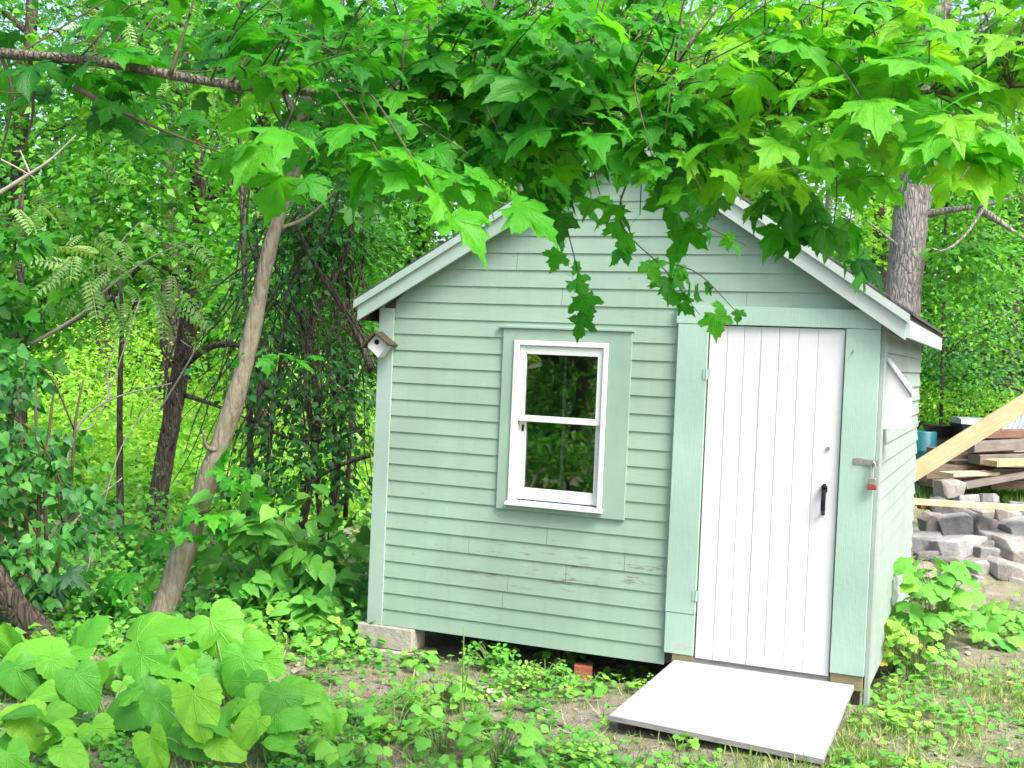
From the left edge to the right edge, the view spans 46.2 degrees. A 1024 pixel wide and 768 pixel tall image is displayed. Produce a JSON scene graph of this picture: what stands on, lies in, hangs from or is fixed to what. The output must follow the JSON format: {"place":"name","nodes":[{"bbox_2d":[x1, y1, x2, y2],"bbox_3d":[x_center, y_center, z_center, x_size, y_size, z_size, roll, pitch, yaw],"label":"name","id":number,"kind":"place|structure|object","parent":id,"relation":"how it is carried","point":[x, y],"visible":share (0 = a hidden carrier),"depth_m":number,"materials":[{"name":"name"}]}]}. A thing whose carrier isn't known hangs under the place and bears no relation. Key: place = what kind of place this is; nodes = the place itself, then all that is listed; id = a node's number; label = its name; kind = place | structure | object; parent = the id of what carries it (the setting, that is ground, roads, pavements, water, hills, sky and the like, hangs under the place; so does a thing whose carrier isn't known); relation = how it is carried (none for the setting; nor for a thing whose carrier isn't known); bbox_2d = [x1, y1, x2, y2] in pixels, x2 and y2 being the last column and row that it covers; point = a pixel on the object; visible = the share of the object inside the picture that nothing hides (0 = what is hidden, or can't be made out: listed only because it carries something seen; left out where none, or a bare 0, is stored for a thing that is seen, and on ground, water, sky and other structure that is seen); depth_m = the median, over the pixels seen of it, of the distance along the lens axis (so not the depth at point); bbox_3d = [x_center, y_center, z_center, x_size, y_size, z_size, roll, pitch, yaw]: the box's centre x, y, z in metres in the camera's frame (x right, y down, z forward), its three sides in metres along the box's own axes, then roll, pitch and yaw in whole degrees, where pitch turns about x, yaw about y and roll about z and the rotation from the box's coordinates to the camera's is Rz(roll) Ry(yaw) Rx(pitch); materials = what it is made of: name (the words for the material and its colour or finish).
{"place":"outdoors","nodes":[
{"label":"outdoors","id":0,"kind":"place"},
{"bbox_2d":[0,135,76,194],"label":"bare branch","id":1,"kind":"object","parent":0,"point":[14,183],"visible":1,"depth_m":7.49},
{"bbox_2d":[0,341,1023,767],"bbox_3d":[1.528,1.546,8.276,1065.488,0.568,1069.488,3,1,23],"label":"ground","id":2,"kind":"structure","parent":0,"point":[992,589],"depth_m":6.77,"materials":[{"name":"soil"}]},
{"bbox_2d":[0,227,69,409],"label":"leafy sapling","id":3,"kind":"object","parent":2,"relation":"on","point":[18,306],"visible":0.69,"depth_m":8.97,"materials":[{"name":"green plant"}]},
{"bbox_2d":[29,222,199,346],"bbox_3d":[-3.078,-0.764,9.297,1.290,1.003,0.033,2,1,-1],"label":"bare branch","id":4,"kind":"object","parent":3,"relation":"attached to","point":[53,331],"visible":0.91,"depth_m":9.29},
{"bbox_2d":[0,699,89,767],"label":"burdock plant","id":5,"kind":"object","parent":2,"relation":"on","point":[24,724],"visible":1,"depth_m":5.21,"materials":[{"name":"green plant"}]},
{"bbox_2d":[7,564,85,623],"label":"maple seedling","id":6,"kind":"object","parent":2,"relation":"on","point":[71,576],"visible":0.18,"depth_m":7.68,"materials":[{"name":"green plant"}]},
{"bbox_2d":[0,616,107,701],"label":"burdock plant","id":7,"kind":"object","parent":2,"relation":"on","point":[27,667],"visible":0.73,"depth_m":6.35,"materials":[{"name":"green plant"}]},
{"bbox_2d":[0,344,123,621],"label":"dark shrub","id":8,"kind":"object","parent":2,"relation":"on","point":[41,470],"visible":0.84,"depth_m":7.57,"materials":[{"name":"green plant"}]},
{"bbox_2d":[0,136,134,545],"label":"frond tree","id":9,"kind":"object","parent":2,"relation":"on","point":[21,272],"visible":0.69,"depth_m":9.54,"materials":[{"name":"green plant"}]},
{"bbox_2d":[0,0,155,497],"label":"deciduous tree","id":10,"kind":"object","parent":2,"relation":"on","point":[16,140],"visible":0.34,"depth_m":13.97,"materials":[{"name":"green plant"}]},
{"bbox_2d":[3,339,152,456],"bbox_3d":[-7.351,0.367,19.285,3.042,2.260,3.447,3,1,23],"label":"lime bush","id":11,"kind":"object","parent":2,"relation":"on","point":[76,391],"visible":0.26,"depth_m":19.31,"materials":[{"name":"green plant"}]},
{"bbox_2d":[29,310,168,419],"bbox_3d":[-8.023,-0.149,22.875,3.005,2.631,2.857,2,1,0],"label":"lime bush","id":12,"kind":"object","parent":2,"relation":"on","point":[95,367],"visible":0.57,"depth_m":22.65,"materials":[{"name":"green plant"}]},
{"bbox_2d":[26,655,175,748],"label":"burdock plant","id":13,"kind":"object","parent":2,"relation":"on","point":[76,684],"visible":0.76,"depth_m":5.76,"materials":[{"name":"green plant"}]},
{"bbox_2d":[55,565,153,627],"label":"maple seedling","id":14,"kind":"object","parent":2,"relation":"on","point":[124,586],"visible":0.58,"depth_m":7.95,"materials":[{"name":"green plant"}]},
{"bbox_2d":[0,0,255,420],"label":"deciduous tree","id":15,"kind":"object","parent":2,"relation":"on","point":[63,14],"visible":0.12,"depth_m":26.86,"materials":[{"name":"green plant"}]},
{"bbox_2d":[43,361,212,470],"bbox_3d":[-6.077,0.646,18.294,2.856,2.000,2.897,3,1,23],"label":"lime bush","id":16,"kind":"object","parent":2,"relation":"on","point":[114,409],"visible":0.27,"depth_m":18.22,"materials":[{"name":"green plant"}]},
{"bbox_2d":[11,215,252,566],"bbox_3d":[-3.190,0.177,9.911,2.076,2.944,2.626,2,1,-10],"label":"frond tree","id":17,"kind":"object","parent":2,"relation":"on","point":[120,319],"visible":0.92,"depth_m":9.54,"materials":[{"name":"green plant"}]},
{"bbox_2d":[82,291,213,420],"bbox_3d":[-7.545,-0.404,24.418,2.611,3.110,2.847,4,2,41],"label":"lime bush","id":18,"kind":"object","parent":2,"relation":"on","point":[156,340],"visible":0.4,"depth_m":24.02,"materials":[{"name":"green plant"}]},
{"bbox_2d":[0,0,298,530],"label":"vine clad tree","id":19,"kind":"object","parent":2,"relation":"on","point":[204,213],"visible":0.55,"depth_m":11.98,"materials":[{"name":"green plant"}]},
{"bbox_2d":[111,524,200,578],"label":"maple seedling","id":20,"kind":"object","parent":2,"relation":"on","point":[154,547],"visible":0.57,"depth_m":9.48,"materials":[{"name":"green plant"}]},
{"bbox_2d":[104,611,222,691],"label":"burdock plant","id":21,"kind":"object","parent":2,"relation":"on","point":[142,653],"visible":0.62,"depth_m":6.29,"materials":[{"name":"green plant"}]},
{"bbox_2d":[43,0,303,434],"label":"deciduous tree","id":22,"kind":"object","parent":2,"relation":"on","point":[168,345],"visible":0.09,"depth_m":23.83,"materials":[{"name":"green plant"}]},
{"bbox_2d":[0,349,375,525],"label":"meadow growth","id":23,"kind":"object","parent":2,"relation":"on","point":[99,460],"visible":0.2,"depth_m":14.48,"materials":[{"name":"green plant"}]},
{"bbox_2d":[132,676,247,767],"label":"burdock plant","id":24,"kind":"object","parent":2,"relation":"on","point":[196,729],"visible":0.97,"depth_m":5.33,"materials":[{"name":"green plant"}]},
{"bbox_2d":[0,412,385,656],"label":"undergrowth","id":25,"kind":"object","parent":2,"relation":"on","point":[108,641],"visible":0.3,"depth_m":8.90,"materials":[{"name":"green plant"}]},
{"bbox_2d":[61,300,171,491],"bbox_3d":[-2.963,0.126,9.000,0.816,1.527,0.034,2,1,-2],"label":"dead sapling","id":26,"kind":"object","parent":25,"relation":"on","point":[88,413],"visible":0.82,"depth_m":9.00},
{"bbox_2d":[50,0,340,552],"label":"frond tree","id":27,"kind":"object","parent":2,"relation":"on","point":[243,235],"visible":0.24,"depth_m":11.02,"materials":[{"name":"green plant"}]},
{"bbox_2d":[127,332,289,456],"bbox_3d":[-5.023,0.283,19.947,2.753,2.273,2.678,2,1,-10],"label":"lime bush","id":28,"kind":"object","parent":2,"relation":"on","point":[198,391],"visible":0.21,"depth_m":19.80,"materials":[{"name":"green plant"}]},
{"bbox_2d":[170,598,286,704],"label":"burdock plant","id":29,"kind":"object","parent":2,"relation":"on","point":[238,644],"visible":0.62,"depth_m":6.40,"materials":[{"name":"green plant"}]},
{"bbox_2d":[144,474,370,634],"bbox_3d":[-1.629,1.204,8.583,1.784,1.154,1.673,3,1,23],"label":"broadleaf shrub","id":30,"kind":"object","parent":2,"relation":"on","point":[307,572],"visible":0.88,"depth_m":8.10,"materials":[{"name":"green plant"}]},
{"bbox_2d":[162,0,379,456],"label":"deciduous tree","id":31,"kind":"object","parent":2,"relation":"on","point":[263,121],"visible":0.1,"depth_m":18.96,"materials":[{"name":"green plant"}]},
{"bbox_2d":[220,669,347,766],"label":"burdock plant","id":32,"kind":"object","parent":2,"relation":"on","point":[257,707],"visible":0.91,"depth_m":5.45,"materials":[{"name":"green plant"}]},
{"bbox_2d":[261,347,376,481],"bbox_3d":[-1.958,0.569,14.096,1.948,2.066,2.405,2,1,-22],"label":"foliage","id":33,"kind":"object","parent":2,"relation":"on","point":[304,443],"visible":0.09,"depth_m":13.79,"materials":[{"name":"green plant"}]},
{"bbox_2d":[234,190,423,543],"bbox_3d":[-1.638,-0.015,10.563,1.667,3.389,2.650,2,1,-9],"label":"deciduous tree","id":34,"kind":"object","parent":2,"relation":"on","point":[347,292],"visible":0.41,"depth_m":10.40,"materials":[{"name":"green plant"}]},
{"bbox_2d":[145,0,524,614],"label":"leaning tree","id":35,"kind":"object","parent":2,"relation":"on","point":[187,530],"visible":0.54,"depth_m":8.06,"materials":[{"name":"plant"}]},
{"bbox_2d":[154,137,415,538],"bbox_3d":[-1.729,-0.435,9.945,2.403,3.484,2.396,4,2,41],"label":"vine tangle","id":36,"kind":"object","parent":35,"relation":"hanging from","point":[319,394],"visible":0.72,"depth_m":9.68,"materials":[{"name":"green plant"}]},
{"bbox_2d":[292,624,379,655],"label":"weed plant","id":37,"kind":"object","parent":2,"relation":"on","point":[329,646],"visible":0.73,"depth_m":7.55,"materials":[{"name":"green plant"}]},
{"bbox_2d":[302,725,392,767],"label":"weed plant","id":38,"kind":"object","parent":2,"relation":"on","point":[320,747],"visible":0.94,"depth_m":5.37,"materials":[{"name":"green plant"}]},
{"bbox_2d":[251,0,501,487],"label":"deciduous tree","id":39,"kind":"object","parent":2,"relation":"on","point":[416,146],"visible":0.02,"depth_m":15.05,"materials":[{"name":"green plant"}]},
{"bbox_2d":[353,693,443,736],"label":"weed plant","id":40,"kind":"object","parent":2,"relation":"on","point":[369,710],"visible":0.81,"depth_m":5.95,"materials":[{"name":"green plant"}]},
{"bbox_2d":[367,647,436,662],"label":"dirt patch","id":41,"kind":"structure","parent":2,"relation":"on","point":[395,652],"depth_m":7.52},
{"bbox_2d":[357,620,424,651],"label":"concrete block","id":42,"kind":"structure","parent":41,"relation":"on","point":[400,638],"depth_m":7.56,"materials":[{"name":"concrete"}]},
{"bbox_2d":[351,145,944,705],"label":"garden shed","id":43,"kind":"structure","parent":42,"relation":"on","point":[717,503],"depth_m":6.98,"materials":[{"name":"green paint"}]},
{"bbox_2d":[360,331,397,356],"bbox_3d":[-0.818,-0.249,7.575,0.200,0.163,0.235,3,1,18],"label":"birdhouse","id":44,"kind":"object","parent":43,"relation":"attached to","point":[378,343],"visible":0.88,"depth_m":7.50,"materials":[{"name":"white paint"}]},
{"bbox_2d":[496,325,634,519],"bbox_3d":[0.298,0.219,7.146,0.851,1.110,0.107,3,1,23],"label":"window","id":45,"kind":"structure","parent":43,"relation":"in","point":[611,421],"depth_m":7.11,"materials":[{"name":"green paint"}]},
{"bbox_2d":[559,341,567,502],"bbox_3d":[0.315,0.517,7.561,0.024,2.013,0.105,3,1,15],"label":"pole","id":46,"kind":"object","parent":45,"relation":"attached to","point":[564,396],"visible":0.31,"depth_m":7.54,"materials":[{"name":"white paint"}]},
{"bbox_2d":[692,326,845,675],"bbox_3d":[1.408,0.630,6.660,0.768,1.891,0.089,3,1,23],"label":"door","id":47,"kind":"structure","parent":43,"relation":"in","point":[764,595],"depth_m":6.66,"materials":[{"name":"white paint"}]},
{"bbox_2d":[883,358,915,429],"bbox_3d":[2.146,0.054,6.635,0.143,0.391,0.244,3,1,23],"label":"wall box","id":48,"kind":"object","parent":43,"relation":"attached to","point":[900,392],"visible":1,"depth_m":6.54,"materials":[{"name":"white paint"}]},
{"bbox_2d":[380,682,448,713],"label":"weed plant","id":49,"kind":"object","parent":2,"relation":"on","point":[402,692],"visible":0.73,"depth_m":6.34,"materials":[{"name":"green plant"}]},
{"bbox_2d":[390,649,438,674],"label":"weed plant","id":50,"kind":"object","parent":2,"relation":"on","point":[420,668],"visible":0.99,"depth_m":7.26,"materials":[{"name":"green plant"}]},
{"bbox_2d":[395,715,481,762],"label":"weed plant","id":51,"kind":"object","parent":2,"relation":"on","point":[419,741],"visible":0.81,"depth_m":5.66,"materials":[{"name":"green plant"}]},
{"bbox_2d":[404,671,480,704],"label":"weed plant","id":52,"kind":"object","parent":2,"relation":"on","point":[450,689],"visible":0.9,"depth_m":6.58,"materials":[{"name":"green plant"}]},
{"bbox_2d":[331,0,579,296],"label":"deciduous tree","id":53,"kind":"object","parent":2,"relation":"on","point":[422,238],"visible":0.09,"depth_m":21.59,"materials":[{"name":"green plant"}]},
{"bbox_2d":[447,628,477,714],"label":"weed plant","id":54,"kind":"object","parent":2,"relation":"on","point":[458,697],"visible":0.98,"depth_m":6.33,"materials":[{"name":"green plant"}]},
{"bbox_2d":[457,641,520,671],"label":"weed plant","id":55,"kind":"object","parent":2,"relation":"on","point":[503,650],"visible":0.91,"depth_m":7.22,"materials":[{"name":"green plant"}]},
{"bbox_2d":[457,710,547,767],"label":"weed plant","id":56,"kind":"object","parent":2,"relation":"on","point":[475,724],"visible":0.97,"depth_m":5.40,"materials":[{"name":"green plant"}]},
{"bbox_2d":[0,0,1023,639],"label":"maple tree","id":57,"kind":"object","parent":2,"relation":"on","point":[534,108],"visible":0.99,"depth_m":3.12,"materials":[{"name":"green plant"}]},
{"bbox_2d":[0,593,1023,767],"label":"ground cover","id":58,"kind":"object","parent":2,"relation":"on","point":[281,762],"visible":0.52,"depth_m":5.98,"materials":[{"name":"green plant"}]},
{"bbox_2d":[0,0,1023,438],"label":"distant woods","id":59,"kind":"object","parent":2,"relation":"on","point":[210,336],"visible":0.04,"depth_m":33.79,"materials":[{"name":"green plant"}]},
{"bbox_2d":[0,485,1023,767],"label":"grass","id":60,"kind":"structure","parent":2,"relation":"on","point":[1006,495],"depth_m":6.09,"materials":[{"name":"plant"}]},
{"bbox_2d":[479,661,555,691],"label":"weed plant","id":61,"kind":"object","parent":2,"relation":"on","point":[512,676],"visible":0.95,"depth_m":6.81,"materials":[{"name":"green plant"}]},
{"bbox_2d":[511,657,575,690],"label":"weed plant","id":62,"kind":"object","parent":2,"relation":"on","point":[556,668],"visible":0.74,"depth_m":6.88,"materials":[{"name":"green plant"}]},
{"bbox_2d":[533,648,592,674],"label":"weed plant","id":63,"kind":"object","parent":2,"relation":"on","point":[546,653],"visible":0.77,"depth_m":7.47,"materials":[{"name":"green plant"}]},
{"bbox_2d":[395,0,742,192],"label":"deciduous tree","id":64,"kind":"object","parent":2,"relation":"on","point":[625,13],"visible":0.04,"depth_m":13.71,"materials":[{"name":"green plant"}]},
{"bbox_2d":[535,731,617,767],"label":"weed plant","id":65,"kind":"object","parent":2,"relation":"on","point":[586,748],"visible":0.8,"depth_m":5.42,"materials":[{"name":"green plant"}]},
{"bbox_2d":[567,671,617,695],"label":"weed plant","id":66,"kind":"object","parent":2,"relation":"on","point":[597,684],"visible":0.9,"depth_m":6.76,"materials":[{"name":"green plant"}]},
{"bbox_2d":[220,634,1023,767],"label":"leaf litter","id":67,"kind":"object","parent":2,"relation":"on","point":[367,696],"visible":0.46,"depth_m":6.38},
{"bbox_2d":[548,0,828,161],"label":"deciduous tree","id":68,"kind":"object","parent":2,"relation":"on","point":[713,20],"visible":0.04,"depth_m":23.65,"materials":[{"name":"green plant"}]},
{"bbox_2d":[609,660,853,764],"bbox_3d":[1.130,1.695,6.145,1.065,0.190,1.147,3,1,23],"label":"door ramp","id":69,"kind":"structure","parent":2,"relation":"on","point":[782,715],"depth_m":6.06,"materials":[{"name":"white wood"}]},
{"bbox_2d":[613,0,873,218],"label":"deciduous tree","id":70,"kind":"object","parent":2,"relation":"on","point":[753,195],"visible":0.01,"depth_m":15.53,"materials":[{"name":"green plant"}]},
{"bbox_2d":[726,3,941,268],"bbox_3d":[3.707,-1.435,14.639,2.568,6.435,3.269,2,1,-21],"label":"deciduous tree","id":71,"kind":"object","parent":2,"relation":"on","point":[829,208],"visible":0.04,"depth_m":14.51,"materials":[{"name":"green plant"}]},
{"bbox_2d":[736,0,1023,319],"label":"tree","id":72,"kind":"object","parent":2,"relation":"on","point":[908,253],"visible":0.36,"depth_m":12.83,"materials":[{"name":"grey plant"}]},
{"bbox_2d":[770,0,1023,291],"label":"deciduous tree","id":73,"kind":"object","parent":2,"relation":"on","point":[878,260],"visible":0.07,"depth_m":22.85,"materials":[{"name":"green plant"}]},
{"bbox_2d":[879,615,925,672],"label":"leafy plant","id":74,"kind":"object","parent":2,"relation":"on","point":[889,623],"visible":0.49,"depth_m":7.38,"materials":[{"name":"green plant"}]},
{"bbox_2d":[881,619,960,673],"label":"leafy plant","id":75,"kind":"object","parent":2,"relation":"on","point":[930,651],"visible":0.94,"depth_m":7.21,"materials":[{"name":"green plant"}]},
{"bbox_2d":[914,430,936,491],"bbox_3d":[6.321,1.182,18.500,0.420,0.968,0.420,3,1,23],"label":"plastic drum","id":76,"kind":"object","parent":2,"relation":"on","point":[927,438],"visible":0.27,"depth_m":18.32,"materials":[{"name":"teal plastic"}]},
{"bbox_2d":[911,530,942,551],"bbox_3d":[3.720,1.427,10.775,0.311,0.177,0.268,3,8,12],"label":"fieldstone","id":77,"kind":"object","parent":2,"relation":"on","point":[921,540],"visible":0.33,"depth_m":10.67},
{"bbox_2d":[917,511,943,530],"bbox_3d":[3.857,1.292,10.996,0.246,0.226,0.210,0,8,-6],"label":"fieldstone","id":78,"kind":"object","parent":2,"relation":"on","point":[926,520],"visible":0.69,"depth_m":10.91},
{"bbox_2d":[890,556,986,655],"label":"leafy plant","id":79,"kind":"object","parent":2,"relation":"on","point":[944,595],"visible":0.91,"depth_m":7.63,"materials":[{"name":"green plant"}]},
{"bbox_2d":[873,101,1023,424],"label":"deciduous tree","id":80,"kind":"object","parent":2,"relation":"on","point":[984,335],"visible":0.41,"depth_m":19.30,"materials":[{"name":"green plant"}]},
{"bbox_2d":[933,478,965,497],"bbox_3d":[5.170,1.231,14.203,0.330,0.208,0.278,-1,1,-25],"label":"boulder","id":81,"kind":"object","parent":2,"relation":"on","point":[948,488],"visible":0.85,"depth_m":14.09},
{"bbox_2d":[928,496,977,513],"bbox_3d":[4.097,1.186,11.166,0.460,0.162,0.405,22,6,13],"label":"fieldstone","id":82,"kind":"object","parent":2,"relation":"on","point":[941,509],"visible":0.4,"depth_m":11.00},
{"bbox_2d":[914,498,1023,510],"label":"pine board","id":83,"kind":"object","parent":82,"relation":"on","point":[968,504],"visible":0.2,"depth_m":10.65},
{"bbox_2d":[920,476,988,486],"bbox_3d":[6.318,1.377,16.950,1.086,0.120,0.300,1,2,-16],"label":"wood plank","id":84,"kind":"object","parent":2,"relation":"on","point":[929,482],"visible":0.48,"depth_m":16.81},
{"bbox_2d":[917,474,949,481],"bbox_3d":[5.962,1.329,17.050,0.574,0.120,0.300,4,0,-31],"label":"wood plank","id":85,"kind":"object","parent":84,"relation":"on","point":[924,478],"visible":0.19,"depth_m":16.83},
{"bbox_2d":[929,464,982,473],"bbox_3d":[6.249,1.208,17.150,0.931,0.110,0.300,0,2,-19],"label":"wood plank","id":86,"kind":"object","parent":85,"relation":"on","point":[953,467],"visible":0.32,"depth_m":17.03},
{"bbox_2d":[968,452,1023,464],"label":"wood plank","id":87,"kind":"object","parent":86,"relation":"on","point":[975,458],"visible":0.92,"depth_m":16.96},
{"bbox_2d":[965,439,1023,451],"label":"wood plank","id":88,"kind":"object","parent":87,"relation":"on","point":[998,445],"visible":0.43,"depth_m":16.96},
{"bbox_2d":[937,512,974,534],"bbox_3d":[4.067,1.306,10.974,0.374,0.268,0.314,-9,5,9],"label":"fieldstone","id":89,"kind":"object","parent":2,"relation":"on","point":[959,523],"visible":0.53,"depth_m":10.83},
{"bbox_2d":[928,535,986,557],"bbox_3d":[3.938,1.455,10.733,0.500,0.196,0.423,-5,-1,-28],"label":"fieldstone","id":90,"kind":"object","parent":2,"relation":"on","point":[955,545],"visible":0.59,"depth_m":10.54,"materials":[{"name":"stone"}]},
{"bbox_2d":[914,393,1023,481],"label":"timber beam","id":91,"kind":"structure","parent":2,"relation":"on","point":[969,437],"depth_m":10.88,"materials":[{"name":"yellow wood"}]},
{"bbox_2d":[917,377,1023,429],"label":"leafy bush","id":92,"kind":"object","parent":2,"relation":"on","point":[931,406],"visible":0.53,"depth_m":19.70,"materials":[{"name":"green plant"}]},
{"bbox_2d":[918,45,1023,415],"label":"deciduous tree","id":93,"kind":"object","parent":2,"relation":"on","point":[960,379],"visible":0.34,"depth_m":19.71,"materials":[{"name":"green plant"}]},
{"bbox_2d":[921,43,1023,451],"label":"deciduous tree","id":94,"kind":"object","parent":2,"relation":"on","point":[1010,379],"visible":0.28,"depth_m":24.73,"materials":[{"name":"green plant"}]},
{"bbox_2d":[950,416,995,492],"bbox_3d":[7.037,1.093,18.206,0.670,1.165,0.500,2,1,0],"label":"grill cart","id":95,"kind":"object","parent":2,"relation":"on","point":[959,424],"visible":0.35,"depth_m":18.05,"materials":[{"name":"black plastic"}]},
{"bbox_2d":[940,608,1023,652],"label":"leafy plant","id":96,"kind":"object","parent":2,"relation":"on","point":[990,635],"visible":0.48,"depth_m":8.01,"materials":[{"name":"green plant"}]},
{"bbox_2d":[963,470,1023,488],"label":"wood plank","id":97,"kind":"object","parent":2,"relation":"on","point":[991,480],"visible":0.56,"depth_m":16.43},
{"bbox_2d":[975,529,1023,540],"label":"fieldstone","id":98,"kind":"object","parent":2,"relation":"on","point":[988,534],"visible":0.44,"depth_m":10.71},
{"bbox_2d":[967,512,998,532],"bbox_3d":[4.273,1.309,10.974,0.337,0.216,0.292,19,-7,-25],"label":"fieldstone","id":99,"kind":"object","parent":98,"relation":"on","point":[981,522],"visible":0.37,"depth_m":10.82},
{"bbox_2d":[998,515,1023,535],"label":"fieldstone","id":100,"kind":"object","parent":98,"relation":"on","point":[1014,525],"visible":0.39,"depth_m":10.81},
{"bbox_2d":[977,601,1023,634],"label":"leafy plant","id":101,"kind":"object","parent":2,"relation":"on","point":[999,614],"visible":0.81,"depth_m":8.49,"materials":[{"name":"green plant"}]},
{"bbox_2d":[985,555,1023,580],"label":"fieldstone","id":102,"kind":"object","parent":2,"relation":"on","point":[1002,569],"visible":0.82,"depth_m":10.28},
{"bbox_2d":[991,534,1023,562],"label":"fieldstone","id":103,"kind":"object","parent":2,"relation":"on","point":[1012,549],"visible":0.47,"depth_m":10.50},
{"bbox_2d":[0,0,1023,375],"label":"sky","id":104,"kind":"structure","parent":0,"point":[48,5],"materials":[{"name":"white"}]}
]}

